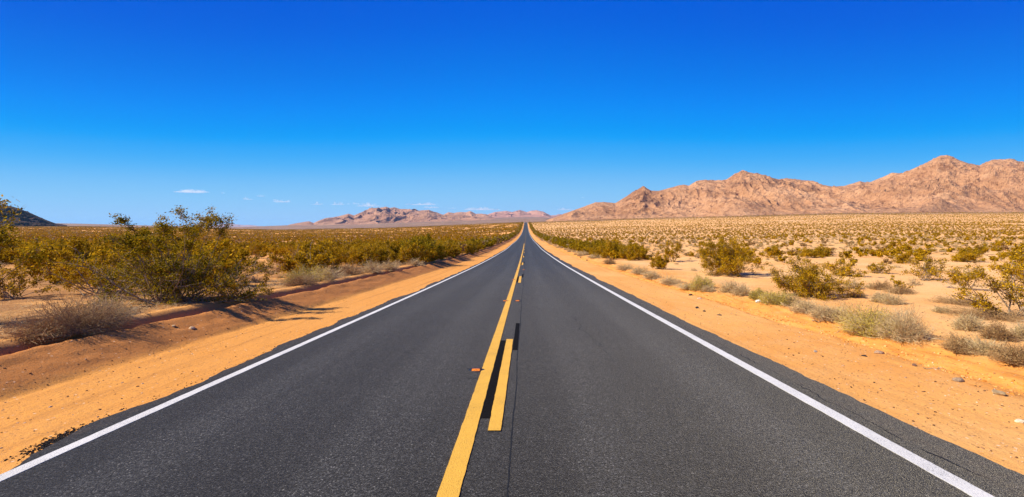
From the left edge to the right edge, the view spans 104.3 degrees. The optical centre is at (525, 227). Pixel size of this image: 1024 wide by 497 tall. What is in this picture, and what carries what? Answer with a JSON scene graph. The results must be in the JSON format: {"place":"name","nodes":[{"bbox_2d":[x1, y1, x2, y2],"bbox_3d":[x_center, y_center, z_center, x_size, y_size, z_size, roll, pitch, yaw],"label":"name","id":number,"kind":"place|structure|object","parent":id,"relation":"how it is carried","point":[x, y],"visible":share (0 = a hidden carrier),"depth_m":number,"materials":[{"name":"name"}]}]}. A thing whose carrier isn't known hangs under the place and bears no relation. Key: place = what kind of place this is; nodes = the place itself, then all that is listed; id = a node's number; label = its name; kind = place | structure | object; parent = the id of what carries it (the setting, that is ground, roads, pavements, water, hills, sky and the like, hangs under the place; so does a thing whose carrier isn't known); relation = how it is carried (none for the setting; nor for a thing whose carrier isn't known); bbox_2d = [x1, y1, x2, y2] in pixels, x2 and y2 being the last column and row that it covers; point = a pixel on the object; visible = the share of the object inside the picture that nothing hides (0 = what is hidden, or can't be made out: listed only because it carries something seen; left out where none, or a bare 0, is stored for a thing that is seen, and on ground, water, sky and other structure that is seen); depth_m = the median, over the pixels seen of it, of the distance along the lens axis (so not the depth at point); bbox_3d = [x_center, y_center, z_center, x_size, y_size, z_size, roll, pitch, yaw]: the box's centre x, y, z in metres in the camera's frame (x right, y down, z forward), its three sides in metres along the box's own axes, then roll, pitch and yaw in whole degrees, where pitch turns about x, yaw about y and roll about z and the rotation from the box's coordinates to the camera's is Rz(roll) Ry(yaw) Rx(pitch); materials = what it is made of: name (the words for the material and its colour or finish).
{"place":"outdoors","nodes":[
{"label":"outdoors","id":0,"kind":"place"},
{"bbox_2d":[0,206,66,225],"bbox_3d":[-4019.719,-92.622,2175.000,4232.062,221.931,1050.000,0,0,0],"label":"hill","id":1,"kind":"structure","parent":0,"point":[26,218],"depth_m":1919.76,"materials":[{"name":"stone"}]},
{"bbox_2d":[290,207,490,224],"bbox_3d":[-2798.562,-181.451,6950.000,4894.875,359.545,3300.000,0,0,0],"label":"mountain range","id":2,"kind":"structure","parent":0,"point":[378,215],"depth_m":5990.25,"materials":[{"name":"brown stone"}]},
{"bbox_2d":[444,211,495,218],"bbox_3d":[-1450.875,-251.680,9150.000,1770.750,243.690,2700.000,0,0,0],"label":"mountain range","id":3,"kind":"structure","parent":0,"point":[483,216],"depth_m":8886.81,"materials":[{"name":"brown stone"}]},
{"bbox_2d":[0,222,1023,496],"bbox_3d":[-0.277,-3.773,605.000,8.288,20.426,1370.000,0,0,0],"label":"road","id":4,"kind":"structure","parent":0,"point":[582,384],"depth_m":3.98,"materials":[{"name":"grey asphalt"}]},
{"bbox_2d":[0,212,1023,474],"bbox_3d":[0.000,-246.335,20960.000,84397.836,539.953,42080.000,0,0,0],"label":"ground","id":5,"kind":"structure","parent":0,"point":[54,366],"depth_m":7.66,"materials":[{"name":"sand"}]},
{"bbox_2d":[0,249,10,263],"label":"creosote bush","id":6,"kind":"object","parent":5,"relation":"on","point":[1,255],"visible":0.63,"depth_m":30.06,"materials":[{"name":"green plant"}]},
{"bbox_2d":[0,194,51,281],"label":"creosote bush","id":7,"kind":"object","parent":5,"relation":"on","point":[5,239],"visible":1,"depth_m":7.68,"materials":[{"name":"green plant"}]},
{"bbox_2d":[0,265,60,299],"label":"creosote bush","id":8,"kind":"object","parent":5,"relation":"on","point":[20,285],"visible":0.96,"depth_m":10.95,"materials":[{"name":"green plant"}]},
{"bbox_2d":[5,244,58,265],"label":"creosote bush","id":9,"kind":"object","parent":5,"relation":"on","point":[19,251],"visible":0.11,"depth_m":28.90,"materials":[{"name":"green plant"}]},
{"bbox_2d":[0,312,83,344],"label":"dry shrub","id":10,"kind":"object","parent":5,"relation":"on","point":[46,334],"visible":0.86,"depth_m":6.20,"materials":[{"name":"brown plant"}]},
{"bbox_2d":[2,236,108,283],"bbox_3d":[-18.117,1.306,15.570,3.150,1.913,2.299,0,0,-29],"label":"creosote bush","id":11,"kind":"object","parent":5,"relation":"on","point":[77,243],"visible":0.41,"depth_m":15.33,"materials":[{"name":"green plant"}]},
{"bbox_2d":[7,280,141,346],"bbox_3d":[-7.664,1.332,6.614,1.365,0.916,1.834,0,0,0],"label":"dry shrub","id":12,"kind":"object","parent":5,"relation":"on","point":[88,322],"visible":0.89,"depth_m":6.69,"materials":[{"name":"brown plant"}]},
{"bbox_2d":[34,249,156,295],"bbox_3d":[-13.079,1.351,12.435,2.647,1.387,2.593,0,0,-42],"label":"creosote bush","id":13,"kind":"object","parent":5,"relation":"on","point":[61,255],"visible":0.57,"depth_m":11.77,"materials":[{"name":"green plant"}]},
{"bbox_2d":[83,238,113,250],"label":"creosote bush","id":14,"kind":"object","parent":5,"relation":"on","point":[95,243],"visible":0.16,"depth_m":38.12,"materials":[{"name":"green plant"}]},
{"bbox_2d":[50,248,151,288],"bbox_3d":[-15.143,1.459,14.450,1.870,1.447,2.662,0,0,13],"label":"creosote bush","id":15,"kind":"object","parent":5,"relation":"on","point":[99,252],"visible":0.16,"depth_m":14.04,"materials":[{"name":"green plant"}]},
{"bbox_2d":[79,290,145,322],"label":"dry shrub","id":16,"kind":"object","parent":5,"relation":"on","point":[119,314],"visible":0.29,"depth_m":7.44,"materials":[{"name":"brown plant"}]},
{"bbox_2d":[56,205,274,308],"bbox_3d":[-8.990,0.659,10.342,4.216,2.537,4.026,0,0,-39],"label":"creosote bush","id":17,"kind":"object","parent":5,"relation":"on","point":[176,281],"visible":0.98,"depth_m":9.86,"materials":[{"name":"green plant"}]},
{"bbox_2d":[3,314,356,461],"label":"asphalt crumbs","id":18,"kind":"object","parent":5,"relation":"on","point":[59,437],"visible":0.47,"depth_m":3.66,"materials":[{"name":"grey asphalt"}]},
{"bbox_2d":[153,234,240,280],"bbox_3d":[-12.919,1.308,15.752,2.990,2.051,3.123,0,0,14],"label":"creosote bush","id":19,"kind":"object","parent":5,"relation":"on","point":[225,245],"visible":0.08,"depth_m":16.01,"materials":[{"name":"green plant"}]},
{"bbox_2d":[150,242,257,287],"bbox_3d":[-11.038,1.340,13.725,2.436,1.630,2.423,0,0,2],"label":"creosote bush","id":20,"kind":"object","parent":5,"relation":"on","point":[242,255],"visible":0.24,"depth_m":14.05,"materials":[{"name":"green plant"}]},
{"bbox_2d":[202,268,273,299],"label":"creosote bush","id":21,"kind":"object","parent":5,"relation":"on","point":[234,285],"visible":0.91,"depth_m":10.37,"materials":[{"name":"green plant"}]},
{"bbox_2d":[243,242,265,257],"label":"creosote bush","id":22,"kind":"object","parent":5,"relation":"on","point":[250,247],"visible":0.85,"depth_m":43.67,"materials":[{"name":"green plant"}]},
{"bbox_2d":[244,255,274,272],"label":"creosote bush","id":23,"kind":"object","parent":5,"relation":"on","point":[259,269],"visible":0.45,"depth_m":21.65,"materials":[{"name":"grey plant"}]},
{"bbox_2d":[269,242,286,255],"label":"creosote bush","id":24,"kind":"object","parent":5,"relation":"on","point":[279,251],"visible":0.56,"depth_m":51.63,"materials":[{"name":"green plant"}]},
{"bbox_2d":[283,274,320,287],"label":"dry shrub","id":25,"kind":"object","parent":5,"relation":"on","point":[299,281],"visible":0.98,"depth_m":14.09,"materials":[{"name":"brown plant"}]},
{"bbox_2d":[267,239,341,278],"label":"creosote bush","id":26,"kind":"object","parent":5,"relation":"on","point":[315,256],"visible":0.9,"depth_m":19.61,"materials":[{"name":"green plant"}]},
{"bbox_2d":[280,262,334,282],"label":"rabbitbrush","id":27,"kind":"object","parent":5,"relation":"on","point":[321,275],"visible":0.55,"depth_m":15.58,"materials":[{"name":"beige plant"}]},
{"bbox_2d":[312,262,347,279],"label":"dry shrub","id":28,"kind":"object","parent":5,"relation":"on","point":[335,275],"visible":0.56,"depth_m":16.90,"materials":[{"name":"grey plant"}]},
{"bbox_2d":[304,240,356,266],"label":"creosote bush","id":29,"kind":"object","parent":5,"relation":"on","point":[342,254],"visible":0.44,"depth_m":24.79,"materials":[{"name":"green plant"}]},
{"bbox_2d":[322,235,347,249],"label":"creosote bush","id":30,"kind":"object","parent":5,"relation":"on","point":[339,240],"visible":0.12,"depth_m":34.78,"materials":[{"name":"green plant"}]},
{"bbox_2d":[338,258,365,275],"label":"dry shrub","id":31,"kind":"object","parent":5,"relation":"on","point":[355,271],"visible":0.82,"depth_m":19.15,"materials":[{"name":"brown plant"}]},
{"bbox_2d":[348,243,376,265],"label":"creosote bush","id":32,"kind":"object","parent":5,"relation":"on","point":[363,256],"visible":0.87,"depth_m":26.90,"materials":[{"name":"green plant"}]},
{"bbox_2d":[350,240,384,261],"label":"creosote bush","id":33,"kind":"object","parent":5,"relation":"on","point":[370,251],"visible":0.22,"depth_m":30.04,"materials":[{"name":"green plant"}]},
{"bbox_2d":[358,257,383,273],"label":"dry shrub","id":34,"kind":"object","parent":5,"relation":"on","point":[376,268],"visible":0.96,"depth_m":20.30,"materials":[{"name":"grey plant"}]},
{"bbox_2d":[370,248,389,264],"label":"creosote bush","id":35,"kind":"object","parent":5,"relation":"on","point":[378,255],"visible":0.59,"depth_m":29.93,"materials":[{"name":"green plant"}]},
{"bbox_2d":[377,240,401,256],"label":"creosote bush","id":36,"kind":"object","parent":5,"relation":"on","point":[391,246],"visible":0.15,"depth_m":32.18,"materials":[{"name":"green plant"}]},
{"bbox_2d":[379,257,402,270],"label":"dry shrub","id":37,"kind":"object","parent":5,"relation":"on","point":[387,265],"visible":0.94,"depth_m":22.30,"materials":[{"name":"grey plant"}]},
{"bbox_2d":[382,252,404,262],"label":"creosote bush","id":38,"kind":"object","parent":5,"relation":"on","point":[392,258],"visible":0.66,"depth_m":29.59,"materials":[{"name":"green plant"}]},
{"bbox_2d":[404,258,424,265],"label":"dry shrub","id":39,"kind":"object","parent":5,"relation":"on","point":[417,262],"visible":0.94,"depth_m":27.35,"materials":[{"name":"grey plant"}]},
{"bbox_2d":[400,240,429,262],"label":"creosote bush","id":40,"kind":"object","parent":5,"relation":"on","point":[409,252],"visible":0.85,"depth_m":29.58,"materials":[{"name":"green plant"}]},
{"bbox_2d":[398,233,450,261],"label":"creosote bush","id":41,"kind":"object","parent":5,"relation":"on","point":[428,245],"visible":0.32,"depth_m":32.63,"materials":[{"name":"green plant"}]},
{"bbox_2d":[417,244,438,261],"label":"creosote bush","id":42,"kind":"object","parent":5,"relation":"on","point":[432,251],"visible":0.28,"depth_m":31.36,"materials":[{"name":"green plant"}]},
{"bbox_2d":[435,236,455,257],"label":"creosote bush","id":43,"kind":"object","parent":5,"relation":"on","point":[448,249],"visible":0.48,"depth_m":40.23,"materials":[{"name":"green plant"}]},
{"bbox_2d":[461,240,478,253],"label":"creosote bush","id":44,"kind":"object","parent":5,"relation":"on","point":[469,246],"visible":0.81,"depth_m":51.29,"materials":[{"name":"green plant"}]},
{"bbox_2d":[0,227,1023,287],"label":"dry brush","id":45,"kind":"object","parent":5,"relation":"on","point":[914,282],"visible":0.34,"depth_m":85.86,"materials":[{"name":"grey plant"}]},
{"bbox_2d":[0,265,1023,394],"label":"sand clods","id":46,"kind":"object","parent":5,"relation":"on","point":[1002,387],"visible":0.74,"depth_m":7.08,"materials":[{"name":"sand"}]},
{"bbox_2d":[1,212,1023,264],"bbox_3d":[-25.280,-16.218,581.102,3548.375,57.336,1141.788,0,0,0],"label":"creosote scrub","id":47,"kind":"object","parent":5,"relation":"on","point":[52,233],"visible":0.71,"depth_m":310.74,"materials":[{"name":"green plant"}]},
{"bbox_2d":[593,238,618,257],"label":"creosote bush","id":48,"kind":"object","parent":5,"relation":"on","point":[610,245],"visible":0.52,"depth_m":42.58,"materials":[{"name":"green plant"}]},
{"bbox_2d":[615,263,633,270],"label":"dry shrub","id":49,"kind":"object","parent":5,"relation":"on","point":[625,268],"visible":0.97,"depth_m":26.56,"materials":[{"name":"grey plant"}]},
{"bbox_2d":[617,245,640,260],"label":"creosote bush","id":50,"kind":"object","parent":5,"relation":"on","point":[629,255],"visible":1,"depth_m":39.27,"materials":[{"name":"green plant"}]},
{"bbox_2d":[629,265,651,274],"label":"dry shrub","id":51,"kind":"object","parent":5,"relation":"on","point":[638,271],"visible":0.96,"depth_m":23.02,"materials":[{"name":"grey plant"}]},
{"bbox_2d":[636,247,653,258],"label":"creosote bush","id":52,"kind":"object","parent":5,"relation":"on","point":[643,252],"visible":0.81,"depth_m":40.19,"materials":[{"name":"green plant"}]},
{"bbox_2d":[641,269,664,279],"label":"dry shrub","id":53,"kind":"object","parent":5,"relation":"on","point":[653,275],"visible":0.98,"depth_m":20.27,"materials":[{"name":"grey plant"}]},
{"bbox_2d":[648,251,669,268],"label":"creosote bush","id":54,"kind":"object","parent":5,"relation":"on","point":[658,260],"visible":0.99,"depth_m":25.88,"materials":[{"name":"green plant"}]},
{"bbox_2d":[657,241,682,261],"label":"creosote bush","id":55,"kind":"object","parent":5,"relation":"on","point":[676,248],"visible":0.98,"depth_m":35.31,"materials":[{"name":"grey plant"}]},
{"bbox_2d":[657,273,689,285],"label":"dry shrub","id":56,"kind":"object","parent":5,"relation":"on","point":[669,281],"visible":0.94,"depth_m":17.50,"materials":[{"name":"grey plant"}]},
{"bbox_2d":[688,272,715,291],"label":"rabbitbrush","id":57,"kind":"object","parent":5,"relation":"on","point":[699,283],"visible":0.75,"depth_m":15.28,"materials":[{"name":"beige plant"}]},
{"bbox_2d":[700,285,716,291],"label":"dry shrub","id":58,"kind":"object","parent":5,"relation":"on","point":[706,288],"visible":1,"depth_m":14.79,"materials":[{"name":"grey plant"}]},
{"bbox_2d":[716,278,740,292],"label":"dry shrub","id":59,"kind":"object","parent":5,"relation":"on","point":[726,289],"visible":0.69,"depth_m":14.03,"materials":[{"name":"grey plant"}]},
{"bbox_2d":[697,234,768,276],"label":"creosote bush","id":60,"kind":"object","parent":5,"relation":"on","point":[726,263],"visible":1,"depth_m":20.96,"materials":[{"name":"green plant"}]},
{"bbox_2d":[729,281,751,296],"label":"dry shrub","id":61,"kind":"object","parent":5,"relation":"on","point":[742,291],"visible":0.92,"depth_m":13.17,"materials":[{"name":"grey plant"}]},
{"bbox_2d":[747,287,766,299],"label":"rabbitbrush","id":62,"kind":"object","parent":5,"relation":"on","point":[754,295],"visible":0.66,"depth_m":12.11,"materials":[{"name":"green plant"}]},
{"bbox_2d":[760,244,780,257],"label":"creosote bush","id":63,"kind":"object","parent":5,"relation":"on","point":[773,250],"visible":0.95,"depth_m":36.97,"materials":[{"name":"green plant"}]},
{"bbox_2d":[757,289,800,305],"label":"rabbitbrush","id":64,"kind":"object","parent":5,"relation":"on","point":[773,299],"visible":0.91,"depth_m":11.12,"materials":[{"name":"green plant"}]},
{"bbox_2d":[780,292,802,305],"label":"dry shrub","id":65,"kind":"object","parent":5,"relation":"on","point":[790,300],"visible":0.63,"depth_m":10.92,"materials":[{"name":"grey plant"}]},
{"bbox_2d":[787,295,824,313],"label":"dry shrub","id":66,"kind":"object","parent":5,"relation":"on","point":[801,307],"visible":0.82,"depth_m":10.00,"materials":[{"name":"grey plant"}]},
{"bbox_2d":[799,247,824,257],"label":"creosote bush","id":67,"kind":"object","parent":5,"relation":"on","point":[810,252],"visible":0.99,"depth_m":37.48,"materials":[{"name":"green plant"}]},
{"bbox_2d":[770,252,865,300],"bbox_3d":[9.166,1.514,12.841,2.548,1.522,2.676,0,0,0],"label":"creosote bush","id":68,"kind":"object","parent":5,"relation":"on","point":[808,281],"visible":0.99,"depth_m":12.50,"materials":[{"name":"green plant"}]},
{"bbox_2d":[813,247,830,256],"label":"creosote bush","id":69,"kind":"object","parent":5,"relation":"on","point":[823,252],"visible":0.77,"depth_m":38.77,"materials":[{"name":"green plant"}]},
{"bbox_2d":[806,303,839,321],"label":"dry shrub","id":70,"kind":"object","parent":5,"relation":"on","point":[817,314],"visible":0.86,"depth_m":9.03,"materials":[{"name":"grey plant"}]},
{"bbox_2d":[824,302,857,323],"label":"dry shrub","id":71,"kind":"object","parent":5,"relation":"on","point":[837,311],"visible":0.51,"depth_m":8.87,"materials":[{"name":"grey plant"}]},
{"bbox_2d":[824,257,875,276],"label":"creosote bush","id":72,"kind":"object","parent":5,"relation":"on","point":[840,262],"visible":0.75,"depth_m":19.41,"materials":[{"name":"green plant"}]},
{"bbox_2d":[841,279,863,289],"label":"dry shrub","id":73,"kind":"object","parent":5,"relation":"on","point":[854,285],"visible":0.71,"depth_m":14.45,"materials":[{"name":"grey plant"}]},
{"bbox_2d":[844,290,865,297],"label":"dry shrub","id":74,"kind":"object","parent":5,"relation":"on","point":[855,295],"visible":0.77,"depth_m":12.32,"materials":[{"name":"brown plant"}]},
{"bbox_2d":[831,298,900,340],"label":"rabbitbrush","id":75,"kind":"object","parent":5,"relation":"on","point":[862,324],"visible":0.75,"depth_m":7.76,"materials":[{"name":"beige plant"}]},
{"bbox_2d":[868,289,885,302],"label":"dry shrub","id":76,"kind":"object","parent":5,"relation":"on","point":[873,298],"visible":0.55,"depth_m":11.39,"materials":[{"name":"grey plant"}]},
{"bbox_2d":[867,280,892,289],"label":"dry shrub","id":77,"kind":"object","parent":5,"relation":"on","point":[879,286],"visible":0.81,"depth_m":14.16,"materials":[{"name":"brown plant"}]},
{"bbox_2d":[867,261,895,273],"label":"creosote bush","id":78,"kind":"object","parent":5,"relation":"on","point":[882,267],"visible":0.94,"depth_m":20.65,"materials":[{"name":"green plant"}]},
{"bbox_2d":[877,289,908,305],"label":"dry shrub","id":79,"kind":"object","parent":5,"relation":"on","point":[888,300],"visible":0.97,"depth_m":10.98,"materials":[{"name":"grey plant"}]},
{"bbox_2d":[881,283,919,294],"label":"dry shrub","id":80,"kind":"object","parent":5,"relation":"on","point":[904,291],"visible":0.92,"depth_m":12.97,"materials":[{"name":"brown plant"}]},
{"bbox_2d":[890,275,912,289],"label":"creosote bush","id":81,"kind":"object","parent":5,"relation":"on","point":[898,282],"visible":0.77,"depth_m":14.04,"materials":[{"name":"green plant"}]},
{"bbox_2d":[867,303,938,344],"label":"dry shrub","id":82,"kind":"object","parent":5,"relation":"on","point":[909,331],"visible":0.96,"depth_m":7.17,"materials":[{"name":"grey plant"}]},
{"bbox_2d":[892,253,913,262],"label":"creosote bush","id":83,"kind":"object","parent":5,"relation":"on","point":[903,257],"visible":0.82,"depth_m":31.04,"materials":[{"name":"green plant"}]},
{"bbox_2d":[901,250,965,280],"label":"creosote bush","id":84,"kind":"object","parent":5,"relation":"on","point":[926,267],"visible":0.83,"depth_m":17.29,"materials":[{"name":"green plant"}]},
{"bbox_2d":[934,329,980,353],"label":"dry shrub","id":85,"kind":"object","parent":5,"relation":"on","point":[954,342],"visible":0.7,"depth_m":6.32,"materials":[{"name":"brown plant"}]},
{"bbox_2d":[919,293,995,306],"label":"dry shrub","id":86,"kind":"object","parent":5,"relation":"on","point":[944,300],"visible":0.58,"depth_m":10.69,"materials":[{"name":"brown plant"}]},
{"bbox_2d":[928,261,987,289],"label":"creosote bush","id":87,"kind":"object","parent":5,"relation":"on","point":[954,281],"visible":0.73,"depth_m":13.55,"materials":[{"name":"green plant"}]},
{"bbox_2d":[950,251,982,261],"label":"creosote bush","id":88,"kind":"object","parent":5,"relation":"on","point":[966,256],"visible":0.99,"depth_m":30.61,"materials":[{"name":"green plant"}]},
{"bbox_2d":[950,246,986,261],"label":"creosote bush","id":89,"kind":"object","parent":5,"relation":"on","point":[961,250],"visible":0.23,"depth_m":31.53,"materials":[{"name":"green plant"}]},
{"bbox_2d":[948,308,989,331],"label":"dry shrub","id":90,"kind":"object","parent":5,"relation":"on","point":[971,324],"visible":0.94,"depth_m":7.66,"materials":[{"name":"grey plant"}]},
{"bbox_2d":[931,302,1023,323],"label":"dry shrub","id":91,"kind":"object","parent":5,"relation":"on","point":[995,316],"visible":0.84,"depth_m":8.74,"materials":[{"name":"brown plant"}]},
{"bbox_2d":[965,244,989,253],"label":"creosote bush","id":92,"kind":"object","parent":5,"relation":"on","point":[984,249],"visible":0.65,"depth_m":42.54,"materials":[{"name":"green plant"}]},
{"bbox_2d":[946,259,1023,321],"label":"creosote bush","id":93,"kind":"object","parent":5,"relation":"on","point":[997,285],"visible":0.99,"depth_m":8.86,"materials":[{"name":"green plant"}]},
{"bbox_2d":[959,333,1012,357],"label":"dry shrub","id":94,"kind":"object","parent":5,"relation":"on","point":[984,347],"visible":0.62,"depth_m":6.09,"materials":[{"name":"grey plant"}]},
{"bbox_2d":[974,318,1023,342],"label":"dry shrub","id":95,"kind":"object","parent":5,"relation":"on","point":[1000,332],"visible":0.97,"depth_m":6.92,"materials":[{"name":"brown plant"}]},
{"bbox_2d":[982,339,1023,365],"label":"dry shrub","id":96,"kind":"object","parent":5,"relation":"on","point":[1011,355],"visible":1,"depth_m":5.65,"materials":[{"name":"brown plant"}]},
{"bbox_2d":[983,245,1023,278],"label":"creosote bush","id":97,"kind":"object","parent":5,"relation":"on","point":[1018,257],"visible":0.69,"depth_m":18.03,"materials":[{"name":"green plant"}]},
{"bbox_2d":[1007,320,1023,340],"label":"dry shrub","id":98,"kind":"object","parent":5,"relation":"on","point":[1020,330],"visible":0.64,"depth_m":7.00,"materials":[{"name":"grey plant"}]},
{"bbox_2d":[0,265,1023,344],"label":"dry grass","id":99,"kind":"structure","parent":0,"point":[164,304],"depth_m":9.84,"materials":[{"name":"plant"}]},
{"bbox_2d":[0,0,1023,225],"label":"sky","id":100,"kind":"structure","parent":0,"point":[260,112],"materials":[{"name":"blue"}]},
{"bbox_2d":[487,210,561,217],"bbox_3d":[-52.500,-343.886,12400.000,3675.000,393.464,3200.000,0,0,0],"label":"mountain range","id":101,"kind":"structure","parent":0,"point":[521,213],"depth_m":11580.56,"materials":[{"name":"brown stone"}]},
{"bbox_2d":[546,155,1023,221],"bbox_3d":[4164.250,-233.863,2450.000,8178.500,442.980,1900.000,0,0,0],"label":"mountain range","id":102,"kind":"structure","parent":0,"point":[944,183],"depth_m":1872.31,"materials":[{"name":"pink stone"}]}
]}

